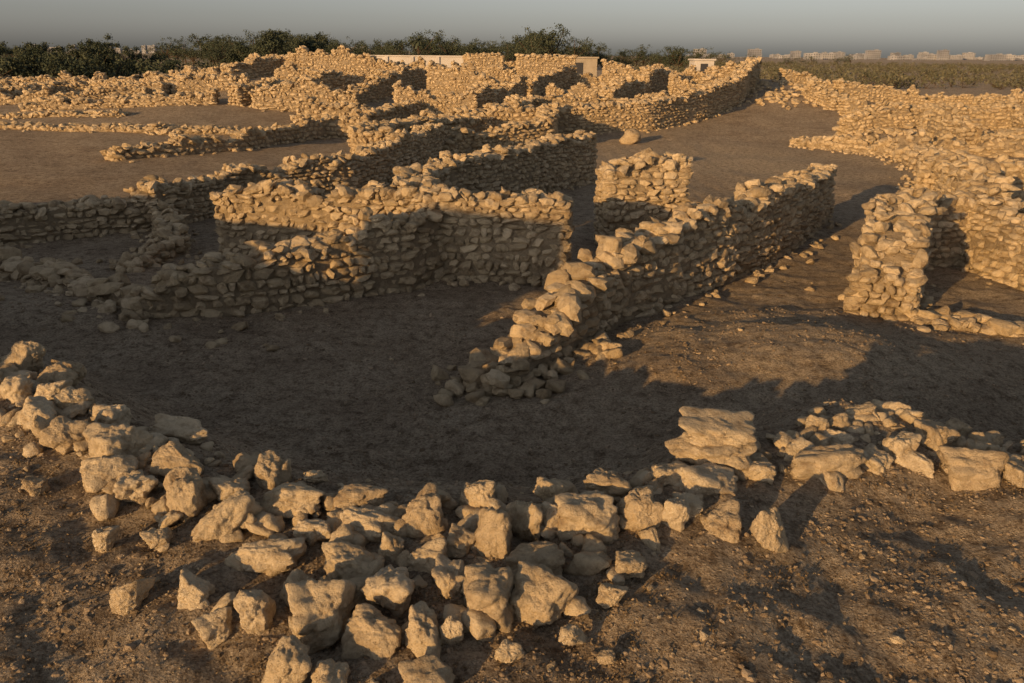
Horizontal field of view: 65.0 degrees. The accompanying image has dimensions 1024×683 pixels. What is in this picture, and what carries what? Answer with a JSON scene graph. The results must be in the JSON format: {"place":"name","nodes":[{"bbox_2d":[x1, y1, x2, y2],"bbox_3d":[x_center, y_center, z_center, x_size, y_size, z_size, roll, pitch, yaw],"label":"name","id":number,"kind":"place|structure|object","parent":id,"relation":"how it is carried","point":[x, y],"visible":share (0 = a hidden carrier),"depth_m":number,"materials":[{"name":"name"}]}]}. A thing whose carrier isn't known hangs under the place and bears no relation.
{"place":"outdoors","nodes":[
{"label":"outdoors","id":0,"kind":"place"},
{"bbox_2d":[0,52,1023,682],"bbox_3d":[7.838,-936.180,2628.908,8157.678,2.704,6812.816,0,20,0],"label":"ground","id":1,"kind":"structure","parent":0,"point":[730,148],"depth_m":8.15,"materials":[{"name":"soil"}]},
{"bbox_2d":[0,51,18,76],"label":"acacia tree","id":2,"kind":"object","parent":1,"relation":"on","point":[2,70],"visible":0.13,"depth_m":99.86,"materials":[{"name":"green plant"}]},
{"bbox_2d":[0,57,50,77],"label":"acacia tree","id":3,"kind":"object","parent":1,"relation":"on","point":[9,68],"visible":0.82,"depth_m":90.54,"materials":[{"name":"green plant"}]},
{"bbox_2d":[0,85,54,104],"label":"stone wall","id":4,"kind":"structure","parent":1,"relation":"on","point":[29,95],"depth_m":44.55,"materials":[{"name":"stone"}]},
{"bbox_2d":[0,41,65,77],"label":"acacia tree","id":5,"kind":"object","parent":1,"relation":"on","point":[44,46],"visible":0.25,"depth_m":105.06,"materials":[{"name":"green plant"}]},
{"bbox_2d":[0,80,72,96],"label":"stone wall","id":6,"kind":"structure","parent":1,"relation":"on","point":[18,89],"depth_m":49.94,"materials":[{"name":"stone"}]},
{"bbox_2d":[0,74,106,85],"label":"stone wall","id":7,"kind":"structure","parent":1,"relation":"on","point":[3,82],"depth_m":58.45,"materials":[{"name":"stone"}]},
{"bbox_2d":[0,70,107,82],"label":"stone wall","id":8,"kind":"structure","parent":1,"relation":"on","point":[64,75],"depth_m":65.68,"materials":[{"name":"stone"}]},
{"bbox_2d":[0,108,130,119],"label":"stone wall","id":9,"kind":"structure","parent":1,"relation":"on","point":[94,113],"depth_m":36.67,"materials":[{"name":"stone"}]},
{"bbox_2d":[0,46,138,77],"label":"acacia tree","id":10,"kind":"object","parent":1,"relation":"on","point":[52,65],"visible":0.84,"depth_m":90.95,"materials":[{"name":"green plant"}]},
{"bbox_2d":[0,246,145,308],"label":"stone wall","id":11,"kind":"structure","parent":1,"relation":"on","point":[59,275],"depth_m":12.48,"materials":[{"name":"stone"}]},
{"bbox_2d":[32,38,120,77],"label":"acacia tree","id":12,"kind":"object","parent":1,"relation":"on","point":[89,41],"visible":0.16,"depth_m":101.52,"materials":[{"name":"green plant"}]},
{"bbox_2d":[15,33,170,78],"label":"acacia tree","id":13,"kind":"object","parent":1,"relation":"on","point":[105,50],"visible":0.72,"depth_m":95.96,"materials":[{"name":"green plant"}]},
{"bbox_2d":[36,72,186,102],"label":"stone wall","id":14,"kind":"structure","parent":1,"relation":"on","point":[101,92],"depth_m":45.31,"materials":[{"name":"stone"}]},
{"bbox_2d":[17,88,220,112],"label":"stone wall","id":15,"kind":"structure","parent":1,"relation":"on","point":[209,96],"depth_m":39.56,"materials":[{"name":"beige stone"}]},
{"bbox_2d":[1,65,241,93],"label":"stone wall","id":16,"kind":"structure","parent":1,"relation":"on","point":[77,85],"depth_m":52.40,"materials":[{"name":"stone"}]},
{"bbox_2d":[44,45,208,76],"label":"acacia tree","id":17,"kind":"object","parent":1,"relation":"on","point":[167,65],"visible":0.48,"depth_m":100.03,"materials":[{"name":"green plant"}]},
{"bbox_2d":[0,120,268,135],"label":"stone wall","id":18,"kind":"structure","parent":1,"relation":"on","point":[159,128],"depth_m":33.08,"materials":[{"name":"stone"}]},
{"bbox_2d":[96,199,201,272],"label":"stone wall","id":19,"kind":"structure","parent":1,"relation":"on","point":[171,236],"depth_m":14.87,"materials":[{"name":"stone"}]},
{"bbox_2d":[125,73,195,96],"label":"stone wall","id":20,"kind":"structure","parent":1,"relation":"on","point":[151,89],"depth_m":44.00,"materials":[{"name":"stone"}]},
{"bbox_2d":[170,72,250,93],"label":"stone wall","id":21,"kind":"structure","parent":1,"relation":"on","point":[203,82],"depth_m":44.79,"materials":[{"name":"stone"}]},
{"bbox_2d":[0,122,444,247],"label":"stone wall","id":22,"kind":"structure","parent":1,"relation":"on","point":[90,216],"depth_m":18.09,"materials":[{"name":"stone"}]},
{"bbox_2d":[191,41,253,68],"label":"acacia tree","id":23,"kind":"object","parent":1,"relation":"on","point":[235,54],"visible":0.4,"depth_m":91.72,"materials":[{"name":"green plant"}]},
{"bbox_2d":[100,108,369,162],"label":"stone wall","id":24,"kind":"structure","parent":1,"relation":"on","point":[303,128],"depth_m":30.41,"materials":[{"name":"beige stone"}]},
{"bbox_2d":[220,52,285,77],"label":"stone wall","id":25,"kind":"structure","parent":1,"relation":"on","point":[254,65],"depth_m":52.12,"materials":[{"name":"stone"}]},
{"bbox_2d":[234,54,287,64],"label":"stone wall","id":26,"kind":"structure","parent":1,"relation":"on","point":[285,58],"depth_m":56.33,"materials":[{"name":"stone"}]},
{"bbox_2d":[243,29,296,60],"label":"acacia tree","id":27,"kind":"object","parent":1,"relation":"on","point":[273,38],"visible":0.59,"depth_m":88.81,"materials":[{"name":"green plant"}]},
{"bbox_2d":[225,68,344,106],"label":"stone wall","id":28,"kind":"structure","parent":1,"relation":"on","point":[238,94],"depth_m":41.72,"materials":[{"name":"stone"}]},
{"bbox_2d":[121,194,472,320],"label":"stone wall","id":29,"kind":"structure","parent":1,"relation":"on","point":[365,251],"depth_m":11.97,"materials":[{"name":"stone"}]},
{"bbox_2d":[248,74,359,111],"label":"stone wall","id":30,"kind":"structure","parent":1,"relation":"on","point":[283,96],"depth_m":40.07,"materials":[{"name":"beige stone"}]},
{"bbox_2d":[295,35,327,51],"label":"acacia tree","id":31,"kind":"object","parent":1,"relation":"on","point":[312,45],"visible":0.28,"depth_m":93.75,"materials":[{"name":"green plant"}]},
{"bbox_2d":[209,178,420,255],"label":"stone wall","id":32,"kind":"structure","parent":1,"relation":"on","point":[273,212],"depth_m":14.31,"materials":[{"name":"stone"}]},
{"bbox_2d":[274,62,365,90],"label":"stone wall","id":33,"kind":"structure","parent":1,"relation":"on","point":[289,70],"depth_m":47.26,"materials":[{"name":"stone"}]},
{"bbox_2d":[294,95,371,121],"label":"stone wall","id":34,"kind":"structure","parent":1,"relation":"on","point":[306,104],"depth_m":37.31,"materials":[{"name":"stone"}]},
{"bbox_2d":[54,297,622,406],"bbox_3d":[-2.580,0.031,10.134,7.857,0.458,2.372,5,20,12],"label":"rubble pile","id":35,"kind":"object","parent":1,"relation":"on","point":[602,345],"visible":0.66,"depth_m":9.62,"materials":[{"name":"stone"}]},
{"bbox_2d":[286,45,397,78],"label":"stone wall","id":36,"kind":"structure","parent":1,"relation":"on","point":[344,59],"depth_m":53.71,"materials":[{"name":"stone"}]},
{"bbox_2d":[343,70,397,104],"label":"stone wall","id":37,"kind":"structure","parent":1,"relation":"on","point":[374,88],"depth_m":45.94,"materials":[{"name":"stone"}]},
{"bbox_2d":[348,125,394,154],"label":"stone wall","id":38,"kind":"structure","parent":1,"relation":"on","point":[361,137],"depth_m":26.85,"materials":[{"name":"stone"}]},
{"bbox_2d":[361,92,430,121],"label":"stone wall","id":39,"kind":"structure","parent":1,"relation":"on","point":[402,109],"depth_m":38.36,"materials":[{"name":"stone"}]},
{"bbox_2d":[379,58,418,68],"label":"stone wall","id":40,"kind":"structure","parent":1,"relation":"on","point":[413,64],"depth_m":57.85,"materials":[{"name":"stone"}]},
{"bbox_2d":[376,56,425,65],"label":"stone wall","id":41,"kind":"structure","parent":1,"relation":"on","point":[421,60],"depth_m":62.05,"materials":[{"name":"stone"}]},
{"bbox_2d":[374,64,428,88],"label":"stone wall","id":42,"kind":"structure","parent":1,"relation":"on","point":[415,77],"depth_m":51.36,"materials":[{"name":"stone"}]},
{"bbox_2d":[370,55,462,66],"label":"boundary wall","id":43,"kind":"structure","parent":1,"relation":"on","point":[439,59],"depth_m":75.46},
{"bbox_2d":[347,112,486,153],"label":"stone wall","id":44,"kind":"structure","parent":1,"relation":"on","point":[473,121],"depth_m":31.60,"materials":[{"name":"stone"}]},
{"bbox_2d":[1,23,853,68],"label":"tree line","id":45,"kind":"object","parent":1,"relation":"on","point":[216,49],"visible":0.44,"depth_m":206.62,"materials":[{"name":"green plant"}]},
{"bbox_2d":[392,80,478,113],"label":"stone wall","id":46,"kind":"structure","parent":1,"relation":"on","point":[450,100],"depth_m":40.91,"materials":[{"name":"stone"}]},
{"bbox_2d":[425,60,499,97],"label":"stone wall","id":47,"kind":"structure","parent":1,"relation":"on","point":[441,79],"depth_m":47.14,"materials":[{"name":"stone"}]},
{"bbox_2d":[462,54,467,62],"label":"stone wall","id":48,"kind":"structure","parent":1,"relation":"on","point":[464,57],"depth_m":58.38,"materials":[{"name":"stone"}]},
{"bbox_2d":[420,103,540,128],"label":"stone wall","id":49,"kind":"structure","parent":1,"relation":"on","point":[499,115],"depth_m":35.87,"materials":[{"name":"stone"}]},
{"bbox_2d":[451,60,516,85],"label":"stone wall","id":50,"kind":"structure","parent":1,"relation":"on","point":[498,73],"depth_m":52.81,"materials":[{"name":"stone"}]},
{"bbox_2d":[466,52,504,72],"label":"stone wall","id":51,"kind":"structure","parent":1,"relation":"on","point":[483,61],"depth_m":58.35,"materials":[{"name":"stone"}]},
{"bbox_2d":[411,183,574,290],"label":"stone wall","id":52,"kind":"structure","parent":1,"relation":"on","point":[503,237],"depth_m":13.28,"materials":[{"name":"stone"}]},
{"bbox_2d":[392,129,597,193],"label":"stone wall","id":53,"kind":"structure","parent":1,"relation":"on","point":[550,163],"depth_m":20.40,"materials":[{"name":"stone"}]},
{"bbox_2d":[468,74,528,108],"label":"stone wall","id":54,"kind":"structure","parent":1,"relation":"on","point":[488,93],"depth_m":44.05,"materials":[{"name":"stone"}]},
{"bbox_2d":[442,101,559,153],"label":"stone wall","id":55,"kind":"structure","parent":1,"relation":"on","point":[543,122],"depth_m":30.56,"materials":[{"name":"beige stone"}]},
{"bbox_2d":[503,61,516,72],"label":"stone wall","id":56,"kind":"structure","parent":1,"relation":"on","point":[511,65],"depth_m":62.77,"materials":[{"name":"stone"}]},
{"bbox_2d":[0,340,1023,682],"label":"tumbled stone wall","id":57,"kind":"structure","parent":1,"relation":"on","point":[532,586],"depth_m":4.60,"materials":[{"name":"stone"}]},
{"bbox_2d":[0,292,1023,682],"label":"soil clods","id":58,"kind":"object","parent":1,"relation":"on","point":[748,674],"visible":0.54,"depth_m":4.69,"materials":[{"name":"brown soil"}]},
{"bbox_2d":[0,355,1023,644],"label":"stones","id":59,"kind":"object","parent":1,"relation":"on","point":[592,559],"visible":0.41,"depth_m":4.90,"materials":[{"name":"stone"}]},
{"bbox_2d":[0,455,1023,682],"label":"dry plants","id":60,"kind":"object","parent":1,"relation":"on","point":[600,618],"visible":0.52,"depth_m":4.29,"materials":[{"name":"brown plant"}]},
{"bbox_2d":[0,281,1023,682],"bbox_3d":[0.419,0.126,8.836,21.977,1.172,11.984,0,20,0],"label":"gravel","id":61,"kind":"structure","parent":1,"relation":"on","point":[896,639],"depth_m":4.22,"materials":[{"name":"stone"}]},
{"bbox_2d":[483,95,545,111],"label":"stone wall","id":62,"kind":"structure","parent":1,"relation":"on","point":[536,100],"depth_m":38.52,"materials":[{"name":"stone"}]},
{"bbox_2d":[6,59,1023,90],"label":"scrubland","id":63,"kind":"structure","parent":1,"relation":"on","point":[896,80],"depth_m":146.10,"materials":[{"name":"green plant"}]},
{"bbox_2d":[0,41,10,51],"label":"acacia tree","id":64,"kind":"object","parent":63,"relation":"on","point":[4,44],"visible":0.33,"depth_m":115.46,"materials":[{"name":"green plant"}]},
{"bbox_2d":[34,44,1023,60],"bbox_3d":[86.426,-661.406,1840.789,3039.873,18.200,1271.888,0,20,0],"label":"distant town","id":65,"kind":"object","parent":1,"relation":"on","point":[875,54],"visible":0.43,"depth_m":1442.77,"materials":[{"name":"grey"}]},
{"bbox_2d":[514,53,577,75],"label":"stone wall","id":66,"kind":"structure","parent":1,"relation":"on","point":[527,64],"depth_m":58.59,"materials":[{"name":"stone"}]},
{"bbox_2d":[525,63,571,95],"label":"stone wall","id":67,"kind":"structure","parent":1,"relation":"on","point":[559,76],"depth_m":50.37,"materials":[{"name":"stone"}]},
{"bbox_2d":[511,90,629,106],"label":"stone wall","id":68,"kind":"structure","parent":1,"relation":"on","point":[552,98],"depth_m":40.85,"materials":[{"name":"stone"}]},
{"bbox_2d":[458,226,688,390],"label":"stone wall","id":69,"kind":"structure","parent":1,"relation":"on","point":[575,306],"depth_m":10.31,"materials":[{"name":"stone"}]},
{"bbox_2d":[603,187,771,253],"bbox_3d":[2.946,-1.933,12.605,0.497,0.494,4.983,16,25,36],"label":"capstone group","id":70,"kind":"object","parent":69,"relation":"on","point":[612,244],"visible":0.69,"depth_m":11.10,"materials":[{"name":"stone"}]},
{"bbox_2d":[576,57,598,76],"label":"site hut","id":71,"kind":"object","parent":1,"relation":"on","point":[585,64],"visible":0.5,"depth_m":79.40,"materials":[{"name":"paint"}]},
{"bbox_2d":[545,74,637,98],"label":"stone wall","id":72,"kind":"structure","parent":1,"relation":"on","point":[581,90],"depth_m":46.66,"materials":[{"name":"stone"}]},
{"bbox_2d":[565,65,620,86],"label":"stone wall","id":73,"kind":"structure","parent":1,"relation":"on","point":[606,77],"depth_m":54.02,"materials":[{"name":"stone"}]},
{"bbox_2d":[590,92,657,103],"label":"stone wall","id":74,"kind":"structure","parent":1,"relation":"on","point":[639,96],"depth_m":42.58,"materials":[{"name":"stone"}]},
{"bbox_2d":[599,76,651,100],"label":"stone wall","id":75,"kind":"structure","parent":1,"relation":"on","point":[629,87],"depth_m":44.51,"materials":[{"name":"stone"}]},
{"bbox_2d":[619,128,640,143],"bbox_3d":[5.079,-8.799,34.488,0.934,0.680,0.714,-8,21,-23],"label":"stone block","id":76,"kind":"object","parent":1,"relation":"on","point":[631,136],"depth_m":34.33,"materials":[{"name":"stone"}]},
{"bbox_2d":[600,58,674,79],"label":"stone wall","id":77,"kind":"structure","parent":1,"relation":"on","point":[623,70],"depth_m":57.46,"materials":[{"name":"stone"}]},
{"bbox_2d":[592,147,693,244],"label":"stone pier","id":78,"kind":"structure","parent":1,"relation":"on","point":[633,191],"depth_m":15.75,"materials":[{"name":"stone"}]},
{"bbox_2d":[636,63,675,92],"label":"stone wall","id":79,"kind":"structure","parent":1,"relation":"on","point":[656,76],"depth_m":50.66,"materials":[{"name":"stone"}]},
{"bbox_2d":[557,56,761,134],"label":"stone wall","id":80,"kind":"structure","parent":1,"relation":"on","point":[716,97],"depth_m":38.53,"materials":[{"name":"beige stone"}]},
{"bbox_2d":[639,64,712,73],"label":"stone wall","id":81,"kind":"structure","parent":1,"relation":"on","point":[693,67],"depth_m":62.45,"materials":[{"name":"stone"}]},
{"bbox_2d":[651,84,705,98],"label":"stone wall","id":82,"kind":"structure","parent":1,"relation":"on","point":[662,93],"depth_m":41.89,"materials":[{"name":"stone"}]},
{"bbox_2d":[638,194,740,305],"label":"stone wall","id":83,"kind":"structure","parent":1,"relation":"on","point":[708,229],"depth_m":12.60,"materials":[{"name":"stone"}]},
{"bbox_2d":[667,72,722,95],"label":"stone wall","id":84,"kind":"structure","parent":1,"relation":"on","point":[676,82],"depth_m":48.26,"materials":[{"name":"stone"}]},
{"bbox_2d":[688,59,715,71],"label":"white shed","id":85,"kind":"structure","parent":1,"relation":"on","point":[702,65],"depth_m":78.41,"materials":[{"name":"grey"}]},
{"bbox_2d":[676,60,736,83],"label":"stone wall","id":86,"kind":"structure","parent":1,"relation":"on","point":[727,69],"depth_m":54.69,"materials":[{"name":"stone"}]},
{"bbox_2d":[701,69,756,92],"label":"stone wall","id":87,"kind":"structure","parent":1,"relation":"on","point":[717,73],"depth_m":50.04,"materials":[{"name":"stone"}]},
{"bbox_2d":[732,163,841,283],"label":"stone wall","id":88,"kind":"structure","parent":1,"relation":"on","point":[792,212],"depth_m":14.98,"materials":[{"name":"stone"}]},
{"bbox_2d":[793,77,847,109],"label":"stone wall","id":89,"kind":"structure","parent":1,"relation":"on","point":[816,90],"depth_m":44.78,"materials":[{"name":"stone"}]},
{"bbox_2d":[778,68,872,88],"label":"stone wall","id":90,"kind":"structure","parent":1,"relation":"on","point":[794,76],"depth_m":56.73,"materials":[{"name":"stone"}]},
{"bbox_2d":[804,192,947,321],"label":"stone wall","id":91,"kind":"structure","parent":1,"relation":"on","point":[887,278],"depth_m":11.74,"materials":[{"name":"stone"}]},
{"bbox_2d":[788,128,967,189],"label":"stone wall","id":92,"kind":"structure","parent":1,"relation":"on","point":[915,151],"depth_m":29.11,"materials":[{"name":"stone"}]},
{"bbox_2d":[836,101,923,136],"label":"stone wall","id":93,"kind":"structure","parent":1,"relation":"on","point":[898,114],"depth_m":35.18,"materials":[{"name":"stone"}]},
{"bbox_2d":[748,79,1023,160],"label":"collapse debris","id":94,"kind":"object","parent":1,"relation":"on","point":[799,87],"visible":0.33,"depth_m":45.49,"materials":[{"name":"stone"}]},
{"bbox_2d":[832,78,950,105],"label":"stone wall","id":95,"kind":"structure","parent":1,"relation":"on","point":[881,94],"depth_m":49.96,"materials":[{"name":"stone"}]},
{"bbox_2d":[837,94,978,116],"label":"stone wall","id":96,"kind":"structure","parent":1,"relation":"on","point":[847,106],"depth_m":41.09,"materials":[{"name":"stone"}]},
{"bbox_2d":[896,187,988,270],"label":"stone wall","id":97,"kind":"structure","parent":1,"relation":"on","point":[949,229],"depth_m":14.59,"materials":[{"name":"stone"}]},
{"bbox_2d":[918,103,984,144],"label":"stone wall","id":98,"kind":"structure","parent":1,"relation":"on","point":[937,121],"depth_m":30.72,"materials":[{"name":"stone"}]},
{"bbox_2d":[910,305,1023,344],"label":"stone wall","id":99,"kind":"structure","parent":1,"relation":"on","point":[944,318],"depth_m":11.12,"materials":[{"name":"stone"}]},
{"bbox_2d":[925,88,1023,105],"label":"stone wall","id":100,"kind":"structure","parent":1,"relation":"on","point":[968,99],"depth_m":57.72,"materials":[{"name":"stone"}]},
{"bbox_2d":[932,154,1020,199],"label":"stone wall","id":101,"kind":"structure","parent":1,"relation":"on","point":[975,175],"depth_m":18.31,"materials":[{"name":"stone"}]},
{"bbox_2d":[932,127,1023,157],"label":"stone wall","id":102,"kind":"structure","parent":1,"relation":"on","point":[1009,142],"depth_m":28.46,"materials":[{"name":"stone"}]},
{"bbox_2d":[947,151,1023,191],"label":"stone wall","id":103,"kind":"structure","parent":1,"relation":"on","point":[1014,169],"depth_m":22.24,"materials":[{"name":"stone"}]},
{"bbox_2d":[955,197,1023,290],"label":"stone wall","id":104,"kind":"structure","parent":1,"relation":"on","point":[993,248],"depth_m":13.84,"materials":[{"name":"stone"}]},
{"bbox_2d":[971,95,1010,109],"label":"stone wall","id":105,"kind":"structure","parent":1,"relation":"on","point":[981,102],"depth_m":49.83,"materials":[{"name":"stone"}]},
{"bbox_2d":[986,103,995,108],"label":"stone wall","id":106,"kind":"structure","parent":1,"relation":"on","point":[988,106],"depth_m":43.74,"materials":[{"name":"stone"}]},
{"bbox_2d":[969,101,1023,129],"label":"stone wall","id":107,"kind":"structure","parent":1,"relation":"on","point":[1001,113],"depth_m":35.21,"materials":[{"name":"stone"}]},
{"bbox_2d":[999,99,1023,106],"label":"stone wall","id":108,"kind":"structure","parent":1,"relation":"on","point":[1020,102],"depth_m":41.91,"materials":[{"name":"stone"}]},
{"bbox_2d":[1008,107,1023,127],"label":"stone wall","id":109,"kind":"structure","parent":1,"relation":"on","point":[1017,120],"depth_m":34.00,"materials":[{"name":"stone"}]},
{"bbox_2d":[1011,187,1023,213],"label":"stone wall","id":110,"kind":"structure","parent":1,"relation":"on","point":[1018,193],"depth_m":17.70,"materials":[{"name":"stone"}]},
{"bbox_2d":[0,0,1023,57],"label":"sky","id":111,"kind":"structure","parent":0,"point":[905,27],"materials":[{"name":"grey"}]}
]}

